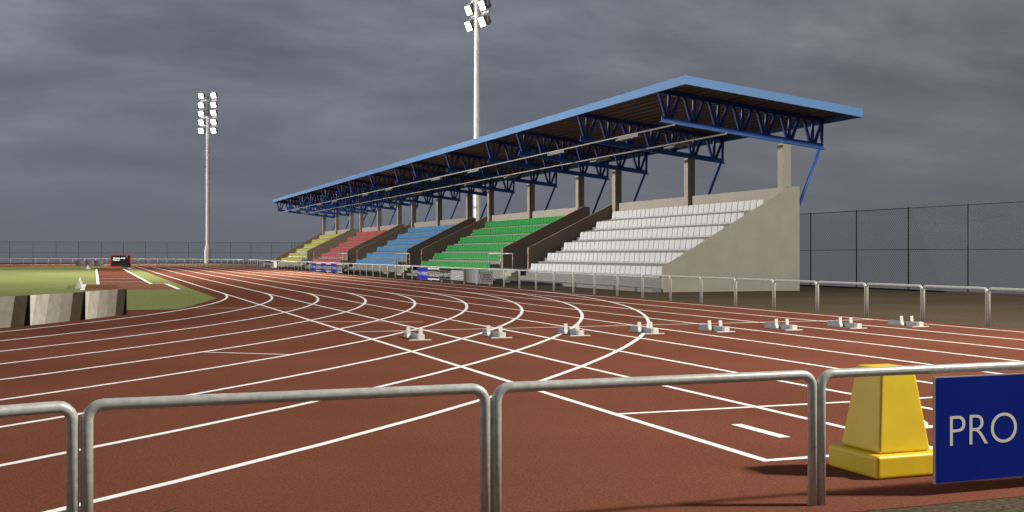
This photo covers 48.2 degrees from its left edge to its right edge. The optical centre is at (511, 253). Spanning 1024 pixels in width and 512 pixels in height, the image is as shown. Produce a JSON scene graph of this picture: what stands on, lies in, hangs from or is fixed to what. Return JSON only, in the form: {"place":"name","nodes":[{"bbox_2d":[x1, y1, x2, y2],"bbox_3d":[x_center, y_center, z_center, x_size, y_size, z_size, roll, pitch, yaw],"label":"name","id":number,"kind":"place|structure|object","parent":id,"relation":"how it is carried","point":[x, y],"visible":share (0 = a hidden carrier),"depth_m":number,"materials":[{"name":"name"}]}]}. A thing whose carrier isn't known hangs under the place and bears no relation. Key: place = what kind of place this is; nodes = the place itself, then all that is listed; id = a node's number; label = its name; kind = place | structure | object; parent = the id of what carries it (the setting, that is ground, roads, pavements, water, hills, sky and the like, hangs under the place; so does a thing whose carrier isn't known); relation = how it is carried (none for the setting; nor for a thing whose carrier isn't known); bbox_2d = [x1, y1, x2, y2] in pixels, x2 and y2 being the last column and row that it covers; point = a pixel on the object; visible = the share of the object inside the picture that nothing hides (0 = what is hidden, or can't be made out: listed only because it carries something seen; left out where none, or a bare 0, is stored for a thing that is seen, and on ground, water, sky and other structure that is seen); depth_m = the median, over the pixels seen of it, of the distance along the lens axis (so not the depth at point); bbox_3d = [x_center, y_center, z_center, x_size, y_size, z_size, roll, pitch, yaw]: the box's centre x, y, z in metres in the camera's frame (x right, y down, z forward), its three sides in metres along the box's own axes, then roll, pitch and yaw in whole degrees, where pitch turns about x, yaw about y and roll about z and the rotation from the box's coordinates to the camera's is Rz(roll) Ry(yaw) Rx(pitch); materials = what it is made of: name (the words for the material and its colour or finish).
{"place":"outdoors","nodes":[
{"label":"outdoors","id":0,"kind":"place"},
{"bbox_2d":[0,266,217,309],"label":"grass","id":1,"kind":"structure","parent":0,"point":[18,281],"depth_m":51.99,"materials":[{"name":"green plant"}]},
{"bbox_2d":[75,278,82,288],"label":"distance board","id":2,"kind":"object","parent":1,"relation":"on","point":[79,285],"visible":1,"depth_m":48.84,"materials":[{"name":"white plastic"}]},
{"bbox_2d":[110,255,130,266],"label":"scoreboard","id":3,"kind":"object","parent":1,"relation":"on","point":[117,260],"visible":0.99,"depth_m":127.77,"materials":[{"name":"black"}]},
{"bbox_2d":[97,269,148,283],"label":"runway","id":4,"kind":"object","parent":1,"relation":"on","point":[115,275],"visible":0.8,"depth_m":71.50,"materials":[{"name":"red rubber"}]},
{"bbox_2d":[80,268,179,289],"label":"runway markings","id":5,"kind":"object","parent":4,"relation":"on","point":[97,282],"visible":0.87,"depth_m":61.13,"materials":[{"name":"white paint"}]},
{"bbox_2d":[85,268,174,289],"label":"landing pits","id":6,"kind":"object","parent":1,"relation":"on","point":[122,286],"visible":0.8,"depth_m":51.87,"materials":[{"name":"beige sand"}]},
{"bbox_2d":[0,264,1023,511],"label":"running track","id":7,"kind":"structure","parent":0,"point":[558,454],"depth_m":11.44,"materials":[{"name":"red rubber"}]},
{"bbox_2d":[0,295,29,327],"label":"advertising board","id":8,"kind":"object","parent":7,"relation":"on","point":[14,311],"visible":1,"depth_m":23.37,"materials":[{"name":"grey"}]},
{"bbox_2d":[30,292,84,324],"bbox_3d":[-9.871,1.180,24.925,0.021,0.630,2.147,0,0,9],"label":"advertising board","id":9,"kind":"object","parent":7,"relation":"on","point":[54,308],"visible":1,"depth_m":24.83,"materials":[{"name":"grey"}]},
{"bbox_2d":[76,260,84,265],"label":"advertising board","id":10,"kind":"object","parent":7,"relation":"on","point":[80,262],"visible":1,"depth_m":142.73,"materials":[{"name":"grey"}]},
{"bbox_2d":[85,260,93,265],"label":"advertising board","id":11,"kind":"object","parent":7,"relation":"on","point":[89,262],"visible":0.95,"depth_m":141.73,"materials":[{"name":"grey"}]},
{"bbox_2d":[94,260,102,265],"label":"advertising board","id":12,"kind":"object","parent":7,"relation":"on","point":[98,262],"visible":1,"depth_m":140.75,"materials":[{"name":"grey"}]},
{"bbox_2d":[85,289,126,318],"bbox_3d":[-9.588,1.180,27.082,0.021,0.630,2.163,0,0,6],"label":"advertising board","id":13,"kind":"object","parent":7,"relation":"on","point":[103,303],"visible":1,"depth_m":27.00,"materials":[{"name":"grey"}]},
{"bbox_2d":[81,383,489,511],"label":"hoop rail","id":14,"kind":"object","parent":7,"relation":"on","point":[92,410],"visible":1,"depth_m":5.71,"materials":[{"name":"silver metal"}]},
{"bbox_2d":[403,327,430,340],"bbox_3d":[-1.750,1.395,20.186,0.390,0.201,1.010,0,0,-20],"label":"starting block","id":15,"kind":"object","parent":7,"relation":"on","point":[414,336],"depth_m":20.10,"materials":[{"name":"metal"}]},
{"bbox_2d":[481,325,511,338],"bbox_3d":[-0.350,1.395,20.696,0.390,0.201,1.010,0,0,-20],"label":"starting block","id":16,"kind":"object","parent":7,"relation":"on","point":[493,334],"depth_m":20.61,"materials":[{"name":"metal"}]},
{"bbox_2d":[0,264,1023,511],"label":"lane markings","id":17,"kind":"object","parent":7,"relation":"on","point":[444,370],"visible":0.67,"depth_m":15.73,"materials":[{"name":"white paint"}]},
{"bbox_2d":[557,324,589,335],"bbox_3d":[1.068,1.395,21.213,0.390,0.201,1.010,0,0,-20],"label":"starting block","id":18,"kind":"object","parent":7,"relation":"on","point":[570,332],"depth_m":21.13,"materials":[{"name":"metal"}]},
{"bbox_2d":[629,322,664,333],"bbox_3d":[2.486,1.395,21.730,0.390,0.201,1.010,0,0,-20],"label":"starting block","id":19,"kind":"object","parent":7,"relation":"on","point":[645,330],"depth_m":21.67,"materials":[{"name":"metal"}]},
{"bbox_2d":[491,370,816,511],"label":"hoop rail","id":20,"kind":"object","parent":7,"relation":"on","point":[500,391],"visible":1,"depth_m":6.43,"materials":[{"name":"silver metal"}]},
{"bbox_2d":[699,320,734,332],"bbox_3d":[3.904,1.395,22.247,0.390,0.201,1.010,0,0,-20],"label":"starting block","id":21,"kind":"object","parent":7,"relation":"on","point":[718,329],"depth_m":22.18,"materials":[{"name":"metal"}]},
{"bbox_2d":[764,319,802,330],"bbox_3d":[5.322,1.395,22.763,0.390,0.201,1.010,0,0,-20],"label":"starting block","id":22,"kind":"object","parent":7,"relation":"on","point":[786,326],"depth_m":22.69,"materials":[{"name":"metal"}]},
{"bbox_2d":[731,421,932,437],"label":"lane numbers","id":23,"kind":"object","parent":7,"relation":"on","point":[781,435],"visible":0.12,"depth_m":9.72},
{"bbox_2d":[827,317,866,328],"bbox_3d":[6.739,1.395,23.280,0.390,0.201,1.010,0,0,-20],"label":"starting block","id":24,"kind":"object","parent":7,"relation":"on","point":[850,324],"depth_m":23.22,"materials":[{"name":"metal"}]},
{"bbox_2d":[829,364,932,478],"bbox_3d":[2.577,1.135,7.911,0.550,0.722,0.550,0,0,-20],"label":"lane marker","id":25,"kind":"object","parent":7,"relation":"on","point":[885,435],"visible":0.81,"depth_m":7.75,"materials":[{"name":"yellow plastic"}]},
{"bbox_2d":[888,316,928,326],"bbox_3d":[8.157,1.395,23.797,0.390,0.201,1.010,0,0,-20],"label":"starting block","id":26,"kind":"object","parent":7,"relation":"on","point":[911,322],"depth_m":23.73,"materials":[{"name":"metal"}]},
{"bbox_2d":[817,361,1023,505],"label":"hoop rail","id":27,"kind":"object","parent":7,"relation":"on","point":[825,376],"visible":1,"depth_m":6.90,"materials":[{"name":"silver metal"}]},
{"bbox_2d":[933,373,1023,483],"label":"advertising board","id":28,"kind":"object","parent":27,"relation":"attached to","point":[978,427],"visible":1,"depth_m":7.19,"materials":[{"name":"blue plastic"}]},
{"bbox_2d":[0,263,1023,511],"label":"ground","id":29,"kind":"structure","parent":0,"point":[1006,311],"depth_m":35.15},
{"bbox_2d":[0,401,78,511],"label":"hoop rail","id":30,"kind":"object","parent":29,"relation":"on","point":[68,411],"visible":1,"depth_m":5.38,"materials":[{"name":"silver metal"}]},
{"bbox_2d":[0,242,291,262],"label":"fence","id":31,"kind":"object","parent":29,"relation":"on","point":[9,252],"visible":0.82,"depth_m":184.60,"materials":[{"name":"black metal"}]},
{"bbox_2d":[198,91,217,262],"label":"floodlight mast","id":32,"kind":"object","parent":29,"relation":"on","point":[207,249],"visible":1,"depth_m":179.90,"materials":[{"name":"grey metal"}]},
{"bbox_2d":[297,261,311,267],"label":"passage landing","id":33,"kind":"object","parent":29,"relation":"on","point":[301,264],"visible":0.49,"depth_m":119.00,"materials":[{"name":"concrete"}]},
{"bbox_2d":[275,229,355,267],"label":"seating block","id":34,"kind":"structure","parent":29,"relation":"on","point":[310,245],"depth_m":133.63,"materials":[{"name":"plastic"}]},
{"bbox_2d":[338,262,355,270],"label":"passage landing","id":35,"kind":"object","parent":29,"relation":"on","point":[345,266],"visible":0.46,"depth_m":100.20,"materials":[{"name":"concrete"}]},
{"bbox_2d":[303,224,404,268],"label":"seating block","id":36,"kind":"structure","parent":29,"relation":"on","point":[351,243],"depth_m":113.69,"materials":[{"name":"plastic"}]},
{"bbox_2d":[396,264,420,274],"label":"passage landing","id":37,"kind":"object","parent":29,"relation":"on","point":[399,270],"visible":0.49,"depth_m":80.08,"materials":[{"name":"concrete"}]},
{"bbox_2d":[396,253,409,264],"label":"handrail","id":38,"kind":"object","parent":37,"relation":"on","point":[402,257],"visible":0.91,"depth_m":81.96,"materials":[{"name":"silver metal"}]},
{"bbox_2d":[344,217,475,273],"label":"seating block","id":39,"kind":"structure","parent":29,"relation":"on","point":[413,242],"depth_m":92.45,"materials":[{"name":"plastic"}]},
{"bbox_2d":[464,0,491,220],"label":"floodlight mast","id":40,"kind":"object","parent":29,"relation":"on","point":[476,23],"visible":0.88,"depth_m":96.20,"materials":[{"name":"grey metal"}]},
{"bbox_2d":[489,269,503,286],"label":"hoop rail","id":41,"kind":"object","parent":29,"relation":"on","point":[503,275],"visible":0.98,"depth_m":51.44,"materials":[{"name":"silver metal"}]},
{"bbox_2d":[407,207,589,275],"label":"seating block","id":42,"kind":"structure","parent":29,"relation":"on","point":[476,243],"depth_m":71.98,"materials":[{"name":"plastic"}]},
{"bbox_2d":[489,268,525,282],"bbox_3d":[1.883,1.150,62.725,6.703,0.700,4.977,0,0,-20],"label":"passage landing","id":43,"kind":"object","parent":29,"relation":"on","point":[509,275],"visible":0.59,"depth_m":60.28,"materials":[{"name":"concrete"}]},
{"bbox_2d":[489,253,512,268],"bbox_3d":[-0.621,0.386,62.331,0.056,0.828,3.904,0,0,-20],"label":"handrail","id":44,"kind":"object","parent":43,"relation":"on","point":[500,258],"visible":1,"depth_m":62.31,"materials":[{"name":"silver metal"}]},
{"bbox_2d":[504,269,518,286],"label":"hoop rail","id":45,"kind":"object","parent":29,"relation":"on","point":[510,270],"visible":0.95,"depth_m":50.97,"materials":[{"name":"silver metal"}]},
{"bbox_2d":[519,270,535,289],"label":"hoop rail","id":46,"kind":"object","parent":29,"relation":"on","point":[527,270],"visible":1,"depth_m":48.44,"materials":[{"name":"silver metal"}]},
{"bbox_2d":[536,270,553,289],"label":"hoop rail","id":47,"kind":"object","parent":29,"relation":"on","point":[540,271],"visible":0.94,"depth_m":47.37,"materials":[{"name":"silver metal"}]},
{"bbox_2d":[553,271,572,292],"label":"hoop rail","id":48,"kind":"object","parent":29,"relation":"on","point":[561,272],"visible":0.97,"depth_m":45.19,"materials":[{"name":"silver metal"}]},
{"bbox_2d":[573,272,593,293],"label":"hoop rail","id":49,"kind":"object","parent":29,"relation":"on","point":[584,273],"visible":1,"depth_m":42.76,"materials":[{"name":"silver metal"}]},
{"bbox_2d":[594,272,616,295],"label":"hoop rail","id":50,"kind":"object","parent":29,"relation":"on","point":[595,273],"visible":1,"depth_m":40.96,"materials":[{"name":"silver metal"}]},
{"bbox_2d":[617,273,642,297],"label":"hoop rail","id":51,"kind":"object","parent":29,"relation":"on","point":[618,274],"visible":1,"depth_m":39.81,"materials":[{"name":"silver metal"}]},
{"bbox_2d":[511,186,799,291],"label":"seating block","id":52,"kind":"structure","parent":29,"relation":"on","point":[749,234],"depth_m":48.41,"materials":[{"name":"plastic"}]},
{"bbox_2d":[273,75,862,234],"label":"roof canopy","id":53,"kind":"object","parent":52,"relation":"on","point":[670,117],"visible":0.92,"depth_m":59.18,"materials":[{"name":"metal"}]},
{"bbox_2d":[642,274,669,300],"bbox_3d":[4.720,1.095,37.483,0.056,0.810,1.969,0,0,-20],"label":"hoop rail","id":54,"kind":"object","parent":29,"relation":"on","point":[654,275],"visible":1,"depth_m":37.88,"materials":[{"name":"silver metal"}]},
{"bbox_2d":[291,201,1023,295],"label":"fence","id":55,"kind":"object","parent":29,"relation":"on","point":[967,263],"visible":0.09,"depth_m":45.70,"materials":[{"name":"black metal"}]},
{"bbox_2d":[670,275,700,302],"bbox_3d":[5.396,1.095,35.628,0.056,0.810,1.969,0,0,-20],"label":"hoop rail","id":56,"kind":"object","parent":29,"relation":"on","point":[671,276],"visible":0.98,"depth_m":35.93,"materials":[{"name":"silver metal"}]},
{"bbox_2d":[701,276,734,305],"bbox_3d":[6.073,1.095,33.772,0.056,0.810,1.969,0,0,-20],"label":"hoop rail","id":57,"kind":"object","parent":29,"relation":"on","point":[715,278],"visible":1,"depth_m":34.00,"materials":[{"name":"silver metal"}]},
{"bbox_2d":[735,278,773,308],"bbox_3d":[6.749,1.095,31.917,0.056,0.810,1.969,0,0,-20],"label":"hoop rail","id":58,"kind":"object","parent":29,"relation":"on","point":[756,279],"visible":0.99,"depth_m":32.10,"materials":[{"name":"silver metal"}]},
{"bbox_2d":[773,279,816,312],"bbox_3d":[7.425,1.095,30.061,0.056,0.810,1.969,0,0,-20],"label":"hoop rail","id":59,"kind":"object","parent":29,"relation":"on","point":[774,291],"visible":1,"depth_m":30.20,"materials":[{"name":"silver metal"}]},
{"bbox_2d":[817,281,865,316],"bbox_3d":[8.101,1.095,28.205,0.056,0.810,1.969,0,0,-20],"label":"hoop rail","id":60,"kind":"object","parent":29,"relation":"on","point":[855,283],"visible":1,"depth_m":28.09,"materials":[{"name":"silver metal"}]},
{"bbox_2d":[866,283,922,320],"bbox_3d":[8.778,1.095,26.350,0.056,0.810,1.969,0,0,-20],"label":"hoop rail","id":61,"kind":"object","parent":29,"relation":"on","point":[904,285],"visible":1,"depth_m":26.25,"materials":[{"name":"silver metal"}]},
{"bbox_2d":[922,285,987,326],"bbox_3d":[9.454,1.095,24.494,0.056,0.810,1.969,0,0,-20],"label":"hoop rail","id":62,"kind":"object","parent":29,"relation":"on","point":[943,286],"visible":1,"depth_m":24.53,"materials":[{"name":"silver metal"}]},
{"bbox_2d":[987,287,1023,326],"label":"hoop rail","id":63,"kind":"object","parent":29,"relation":"on","point":[988,299],"visible":1,"depth_m":23.51,"materials":[{"name":"silver metal"}]},
{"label":"hoop rail","id":64,"kind":"object","parent":29,"relation":"on","visible":0},
{"bbox_2d":[321,263,325,271],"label":"advertising board","id":65,"kind":"object","parent":64,"relation":"attached to","point":[323,266],"visible":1,"depth_m":91.71,"materials":[{"name":"blue"}]},
{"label":"hoop rail","id":66,"kind":"object","parent":29,"relation":"on","visible":0},
{"bbox_2d":[326,263,330,271],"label":"advertising board","id":67,"kind":"object","parent":66,"relation":"attached to","point":[328,267],"visible":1,"depth_m":89.75,"materials":[{"name":"grey"}]},
{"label":"hoop rail","id":68,"kind":"object","parent":29,"relation":"on","visible":0},
{"bbox_2d":[331,264,336,271],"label":"advertising board","id":69,"kind":"object","parent":68,"relation":"attached to","point":[333,267],"visible":1,"depth_m":87.69,"materials":[{"name":"blue"}]},
{"bbox_2d":[337,264,342,272],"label":"advertising board","id":70,"kind":"object","parent":68,"relation":"attached to","point":[339,268],"visible":1,"depth_m":85.54,"materials":[{"name":"grey"}]},
{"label":"hoop rail","id":71,"kind":"object","parent":29,"relation":"on","visible":0},
{"bbox_2d":[418,267,427,279],"bbox_3d":[-4.989,1.097,64.011,0.022,0.655,2.160,0,0,-20],"label":"advertising board","id":72,"kind":"object","parent":71,"relation":"attached to","point":[422,272],"visible":1,"depth_m":64.03,"materials":[{"name":"blue"}]},
{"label":"hoop rail","id":73,"kind":"object","parent":29,"relation":"on","visible":0},
{"bbox_2d":[428,268,438,279],"bbox_3d":[-4.244,1.097,61.965,0.023,0.655,2.185,0,0,-20],"label":"advertising board","id":74,"kind":"object","parent":73,"relation":"attached to","point":[433,273],"visible":1,"depth_m":61.94,"materials":[{"name":"grey"}]},
{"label":"hoop rail","id":75,"kind":"object","parent":29,"relation":"on","visible":0},
{"bbox_2d":[439,268,450,280],"bbox_3d":[-3.505,1.097,59.941,0.022,0.655,2.115,0,0,-20],"label":"advertising board","id":76,"kind":"object","parent":75,"relation":"attached to","point":[444,274],"visible":1,"depth_m":59.99,"materials":[{"name":"grey"}]},
{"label":"hoop rail","id":77,"kind":"object","parent":29,"relation":"on","visible":0},
{"bbox_2d":[451,269,463,281],"bbox_3d":[-2.766,1.097,57.911,0.023,0.655,2.195,0,0,-20],"label":"advertising board","id":78,"kind":"object","parent":77,"relation":"attached to","point":[457,275],"visible":1,"depth_m":57.85,"materials":[{"name":"grey"}]},
{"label":"hoop rail","id":79,"kind":"object","parent":29,"relation":"on","visible":0},
{"bbox_2d":[464,269,477,282],"bbox_3d":[-2.015,1.097,55.854,0.021,0.655,2.175,0,0,-20],"label":"advertising board","id":80,"kind":"object","parent":79,"relation":"attached to","point":[470,275],"visible":1,"depth_m":55.85,"materials":[{"name":"grey"}]},
{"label":"hoop rail","id":81,"kind":"object","parent":29,"relation":"on","visible":0},
{"bbox_2d":[311,263,315,270],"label":"advertising board","id":82,"kind":"object","parent":81,"relation":"attached to","point":[313,266],"visible":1,"depth_m":95.91,"materials":[{"name":"blue"}]},
{"bbox_2d":[0,0,1023,293],"label":"sky","id":83,"kind":"structure","parent":0,"point":[101,141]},
{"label":"hoop rail","id":84,"kind":"object","parent":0,"visible":0},
{"bbox_2d":[478,270,492,284],"bbox_3d":[-1.268,1.097,53.801,0.023,0.655,2.185,0,0,-20],"label":"advertising board","id":85,"kind":"object","parent":84,"relation":"attached to","point":[485,276],"visible":1,"depth_m":53.70,"materials":[{"name":"grey"}]},
{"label":"hoop rail","id":86,"kind":"object","parent":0,"visible":0},
{"bbox_2d":[316,263,320,270],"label":"advertising board","id":87,"kind":"object","parent":86,"relation":"attached to","point":[318,266],"visible":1,"depth_m":93.76,"materials":[{"name":"grey"}]}
]}

